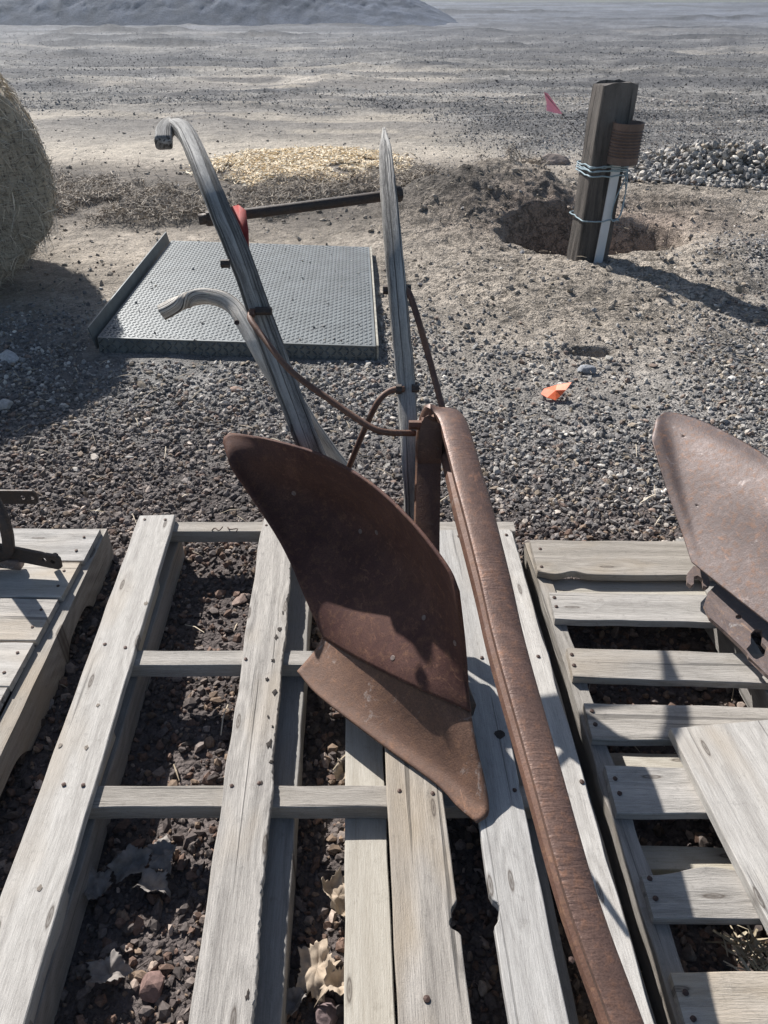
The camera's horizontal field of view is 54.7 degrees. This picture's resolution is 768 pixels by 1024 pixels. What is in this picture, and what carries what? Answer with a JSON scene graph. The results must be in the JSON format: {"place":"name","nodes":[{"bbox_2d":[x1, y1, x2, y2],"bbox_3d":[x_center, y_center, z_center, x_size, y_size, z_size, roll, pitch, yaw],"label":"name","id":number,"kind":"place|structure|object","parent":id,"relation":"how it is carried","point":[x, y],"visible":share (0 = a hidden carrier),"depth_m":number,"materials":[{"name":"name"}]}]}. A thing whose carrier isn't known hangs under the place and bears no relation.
{"place":"outdoors","nodes":[
{"label":"outdoors","id":0,"kind":"place"},
{"bbox_2d":[0,0,767,1023],"bbox_3d":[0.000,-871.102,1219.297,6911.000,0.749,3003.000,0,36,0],"label":"ground","id":1,"kind":"structure","parent":0,"point":[530,224],"depth_m":5.29,"materials":[{"name":"grey gravel"}]},
{"bbox_2d":[0,399,13,409],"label":"rock","id":2,"kind":"object","parent":1,"relation":"on","point":[6,404],"visible":0.97,"depth_m":3.15,"materials":[{"name":"stone"}]},
{"bbox_2d":[0,350,18,362],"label":"rock","id":3,"kind":"object","parent":1,"relation":"on","point":[9,356],"visible":0.98,"depth_m":3.59,"materials":[{"name":"stone"}]},
{"bbox_2d":[0,73,62,294],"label":"hay bale","id":4,"kind":"object","parent":1,"relation":"on","point":[27,199],"visible":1,"depth_m":3.98,"materials":[{"name":"plant"}]},
{"bbox_2d":[49,699,53,709],"bbox_3d":[-0.875,0.486,1.883,0.074,0.035,0.054,-15,38,-20],"label":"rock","id":5,"kind":"object","parent":1,"relation":"on","point":[51,702],"visible":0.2,"depth_m":1.88,"materials":[{"name":"stone"}]},
{"bbox_2d":[0,529,113,795],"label":"wooden pallet","id":6,"kind":"object","parent":1,"relation":"on","point":[42,608],"visible":0.88,"depth_m":1.97,"materials":[{"name":"wood"}]},
{"bbox_2d":[0,490,62,569],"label":"cultivator","id":7,"kind":"object","parent":6,"relation":"on","point":[13,556],"visible":1,"depth_m":2.06,"materials":[{"name":"metal"}]},
{"bbox_2d":[90,453,98,459],"bbox_3d":[-1.118,-0.212,2.863,0.030,0.015,0.053,-26,43,-32],"label":"rock","id":8,"kind":"object","parent":1,"relation":"on","point":[93,456],"visible":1,"depth_m":2.86,"materials":[{"name":"stone"}]},
{"bbox_2d":[84,866,112,899],"bbox_3d":[-0.569,0.737,1.477,0.061,0.030,0.085,19,26,8],"label":"dry leaf","id":9,"kind":"object","parent":1,"relation":"on","point":[98,884],"visible":0.98,"depth_m":1.48,"materials":[{"name":"grey plant"}]},
{"bbox_2d":[130,868,170,897],"bbox_3d":[-0.463,0.744,1.483,0.082,0.040,0.063,8,25,11],"label":"dry leaf","id":10,"kind":"object","parent":1,"relation":"on","point":[151,880],"visible":1,"depth_m":1.49,"materials":[{"name":"grey plant"}]},
{"bbox_2d":[139,970,164,1002],"bbox_3d":[-0.423,0.864,1.351,0.046,0.040,0.051,4,36,5],"label":"rock","id":11,"kind":"object","parent":1,"relation":"on","point":[151,986],"visible":1,"depth_m":1.34,"materials":[{"name":"stone"}]},
{"bbox_2d":[147,834,176,874],"bbox_3d":[-0.455,0.703,1.534,0.062,0.031,0.092,-17,41,-10],"label":"dry leaf","id":12,"kind":"object","parent":1,"relation":"on","point":[164,848],"visible":1,"depth_m":1.53,"materials":[{"name":"grey plant"}]},
{"bbox_2d":[0,0,457,25],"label":"gravel heap","id":13,"kind":"object","parent":1,"relation":"on","point":[196,12],"visible":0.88,"depth_m":30.39,"materials":[{"name":"grey gravel"}]},
{"bbox_2d":[87,232,378,360],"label":"steel ramp","id":14,"kind":"structure","parent":1,"relation":"on","point":[166,264],"depth_m":4.01,"materials":[{"name":"grey metal"}]},
{"bbox_2d":[107,247,366,340],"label":"stray pebbles","id":15,"kind":"object","parent":14,"relation":"on","point":[219,308],"visible":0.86,"depth_m":3.84,"materials":[{"name":"stone"}]},
{"bbox_2d":[232,593,249,605],"bbox_3d":[-0.422,0.260,2.205,0.035,0.023,0.069,22,41,27],"label":"rock","id":16,"kind":"object","parent":1,"relation":"on","point":[240,599],"visible":1,"depth_m":2.19,"materials":[{"name":"stone"}]},
{"bbox_2d":[286,987,306,1015],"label":"dry leaf","id":17,"kind":"object","parent":1,"relation":"on","point":[296,996],"visible":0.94,"depth_m":1.32,"materials":[{"name":"grey plant"}]},
{"bbox_2d":[50,145,551,227],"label":"dry grass","id":18,"kind":"structure","parent":1,"relation":"on","point":[329,189],"depth_m":6.17,"materials":[{"name":"plant"}]},
{"bbox_2d":[180,145,421,187],"bbox_3d":[-0.803,-3.403,7.288,2.397,0.127,1.862,0,36,0],"label":"yellow straw","id":19,"kind":"object","parent":1,"relation":"on","point":[315,158],"visible":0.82,"depth_m":7.36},
{"bbox_2d":[296,938,340,1003],"bbox_3d":[-0.119,0.828,1.353,0.086,0.042,0.110,0,35,5],"label":"dry leaf","id":20,"kind":"object","parent":1,"relation":"on","point":[315,957],"visible":0.97,"depth_m":1.36,"materials":[{"name":"beige plant"}]},
{"bbox_2d":[315,997,337,1023],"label":"rock","id":21,"kind":"object","parent":1,"relation":"on","point":[325,1012],"visible":1,"depth_m":1.31,"materials":[{"name":"stone"}]},
{"bbox_2d":[0,515,655,1023],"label":"wooden pallet","id":22,"kind":"object","parent":1,"relation":"on","point":[262,801],"visible":0.64,"depth_m":1.47,"materials":[{"name":"wood"}]},
{"bbox_2d":[155,117,643,1023],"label":"walking plow","id":23,"kind":"object","parent":22,"relation":"on","point":[385,665],"visible":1,"depth_m":1.68,"materials":[{"name":"metal"}]},
{"bbox_2d":[231,205,248,246],"bbox_3d":[-0.353,-0.687,1.864,0.039,0.132,0.134,-17,39,-22],"label":"red cloth","id":24,"kind":"object","parent":23,"relation":"hanging from","point":[239,211],"visible":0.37,"depth_m":1.84,"materials":[{"name":"red fabric"}]},
{"bbox_2d":[157,288,352,469],"bbox_3d":[-0.304,-0.258,2.096,0.689,0.664,0.137,18,39,23],"label":"spare wooden handle","id":25,"kind":"object","parent":23,"relation":"attached to","point":[233,306],"visible":0.4,"depth_m":2.01,"materials":[{"name":"grey wood"}]},
{"bbox_2d":[313,959,343,1008],"bbox_3d":[-0.084,0.842,1.328,0.086,0.057,0.060,-1,36,-2],"label":"dry leaf","id":26,"kind":"object","parent":1,"relation":"on","point":[334,981],"visible":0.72,"depth_m":1.33,"materials":[{"name":"beige plant"}]},
{"bbox_2d":[321,866,344,916],"bbox_3d":[-0.084,0.742,1.438,0.075,0.053,0.090,-18,55,-34],"label":"dry leaf","id":27,"kind":"object","parent":1,"relation":"on","point":[334,888],"visible":0.79,"depth_m":1.45,"materials":[{"name":"beige plant"}]},
{"bbox_2d":[333,758,344,780],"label":"dry leaf","id":28,"kind":"object","parent":1,"relation":"on","point":[339,773],"visible":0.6,"depth_m":1.68,"materials":[{"name":"beige plant"}]},
{"bbox_2d":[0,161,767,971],"bbox_3d":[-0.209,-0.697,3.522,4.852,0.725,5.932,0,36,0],"label":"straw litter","id":29,"kind":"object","parent":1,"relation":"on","point":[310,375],"visible":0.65,"depth_m":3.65,"materials":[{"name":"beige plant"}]},
{"bbox_2d":[6,94,767,352],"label":"earth clods","id":30,"kind":"object","parent":1,"relation":"on","point":[609,268],"visible":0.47,"depth_m":5.43,"materials":[{"name":"soil"}]},
{"bbox_2d":[539,153,569,164],"bbox_3d":[1.717,-3.549,7.535,0.340,0.166,0.220,3,36,4],"label":"rock","id":31,"kind":"object","parent":1,"relation":"on","point":[555,159],"visible":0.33,"depth_m":7.46,"materials":[{"name":"stone"}]},
{"bbox_2d":[541,382,571,399],"bbox_3d":[0.749,-0.535,3.244,0.111,0.062,0.080,18,39,23],"label":"flag scrap","id":32,"kind":"object","parent":1,"relation":"on","point":[555,392],"visible":1,"depth_m":3.24,"materials":[{"name":"orange plastic"}]},
{"bbox_2d":[577,364,596,373],"bbox_3d":[0.950,-0.665,3.472,0.087,0.047,0.065,5,36,7],"label":"rock","id":33,"kind":"object","parent":1,"relation":"on","point":[586,368],"visible":0.98,"depth_m":3.45,"materials":[{"name":"stone"}]},
{"bbox_2d":[566,79,638,262],"bbox_3d":[1.318,-1.874,4.650,0.256,1.433,0.213,-7,36,-10],"label":"wooden post","id":34,"kind":"object","parent":1,"relation":"on","point":[611,101],"visible":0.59,"depth_m":4.44,"materials":[{"name":"wood"}]},
{"bbox_2d":[544,92,582,135],"bbox_3d":[1.116,-2.335,4.446,0.364,0.319,0.058,0,36,0],"label":"marker flag","id":35,"kind":"object","parent":34,"relation":"attached to","point":[552,106],"visible":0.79,"depth_m":4.40,"materials":[{"name":"plastic"}]},
{"bbox_2d":[569,160,628,222],"bbox_3d":[1.324,-1.980,4.571,0.260,0.328,0.250,-7,36,-10],"label":"twine","id":36,"kind":"object","parent":34,"relation":"attached to","point":[579,167],"visible":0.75,"depth_m":4.47,"materials":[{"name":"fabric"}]},
{"bbox_2d":[594,166,620,262],"bbox_3d":[1.375,-1.842,4.566,0.090,0.723,0.038,-7,36,-10],"label":"plastic strip","id":37,"kind":"object","parent":34,"relation":"attached to","point":[606,215],"visible":0.76,"depth_m":4.57,"materials":[{"name":"white plastic"}]},
{"bbox_2d":[606,120,644,165],"bbox_3d":[1.403,-2.143,4.312,0.187,0.215,0.185,0,36,0],"label":"tin can","id":38,"kind":"object","parent":34,"relation":"attached to","point":[625,145],"visible":1,"depth_m":4.26,"materials":[{"name":"brown metal"}]},
{"bbox_2d":[605,355,612,360],"bbox_3d":[1.084,-0.740,3.575,0.040,0.027,0.037,-29,45,-34],"label":"rock","id":39,"kind":"object","parent":1,"relation":"on","point":[607,357],"visible":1,"depth_m":3.56,"materials":[{"name":"stone"}]},
{"bbox_2d":[522,538,767,1023],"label":"wooden pallet","id":40,"kind":"object","parent":1,"relation":"on","point":[660,889],"visible":0.72,"depth_m":1.67,"materials":[{"name":"wood"}]},
{"bbox_2d":[652,412,767,678],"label":"plow bottom","id":41,"kind":"object","parent":40,"relation":"on","point":[715,479],"visible":1,"depth_m":1.98,"materials":[{"name":"brown metal"}]},
{"bbox_2d":[668,720,767,933],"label":"loose plank","id":42,"kind":"object","parent":40,"relation":"on","point":[725,766],"visible":1,"depth_m":1.50,"materials":[{"name":"grey wood"}]},
{"bbox_2d":[577,138,767,189],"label":"crushed stone","id":43,"kind":"object","parent":1,"relation":"on","point":[701,161],"visible":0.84,"depth_m":6.49,"materials":[{"name":"grey gravel"}]},
{"bbox_2d":[728,376,735,381],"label":"rock","id":44,"kind":"object","parent":1,"relation":"on","point":[732,378],"visible":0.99,"depth_m":3.39,"materials":[{"name":"stone"}]},
{"bbox_2d":[708,925,767,971],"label":"dry stems","id":45,"kind":"object","parent":1,"relation":"on","point":[750,947],"visible":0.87,"depth_m":1.36,"materials":[{"name":"plant"}]},
{"bbox_2d":[0,238,767,557],"bbox_3d":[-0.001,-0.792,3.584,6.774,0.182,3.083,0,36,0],"label":"gravel","id":46,"kind":"structure","parent":0,"point":[111,520],"depth_m":3.05,"materials":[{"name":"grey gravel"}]},
{"bbox_2d":[230,386,242,392],"bbox_3d":[-0.663,-0.548,3.325,0.062,0.024,0.037,11,37,15],"label":"rock","id":47,"kind":"object","parent":46,"relation":"on","point":[233,388],"visible":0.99,"depth_m":3.32,"materials":[{"name":"stone"}]},
{"bbox_2d":[0,523,767,1023],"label":"gravel","id":48,"kind":"structure","parent":0,"point":[480,943],"depth_m":1.60,"materials":[{"name":"brown gravel"}]},
{"bbox_2d":[86,949,133,983],"bbox_3d":[-0.499,0.833,1.349,0.085,0.038,0.063,1,30,-14],"label":"dry leaf","id":49,"kind":"object","parent":48,"relation":"on","point":[112,966],"visible":1,"depth_m":1.35,"materials":[{"name":"grey plant"}]},
{"bbox_2d":[107,844,152,883],"bbox_3d":[-0.515,0.715,1.516,0.091,0.033,0.070,-22,57,-27],"label":"dry leaf","id":50,"kind":"object","parent":48,"relation":"on","point":[128,861],"visible":1,"depth_m":1.51,"materials":[{"name":"grey plant"}]},
{"bbox_2d":[0,25,767,121],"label":"gravel","id":51,"kind":"structure","parent":0,"point":[364,92],"depth_m":13.37,"materials":[{"name":"grey gravel"}]},
{"bbox_2d":[14,93,767,276],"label":"gravel","id":52,"kind":"structure","parent":0,"point":[522,251],"depth_m":9.13,"materials":[{"name":"grey gravel"}]}
]}

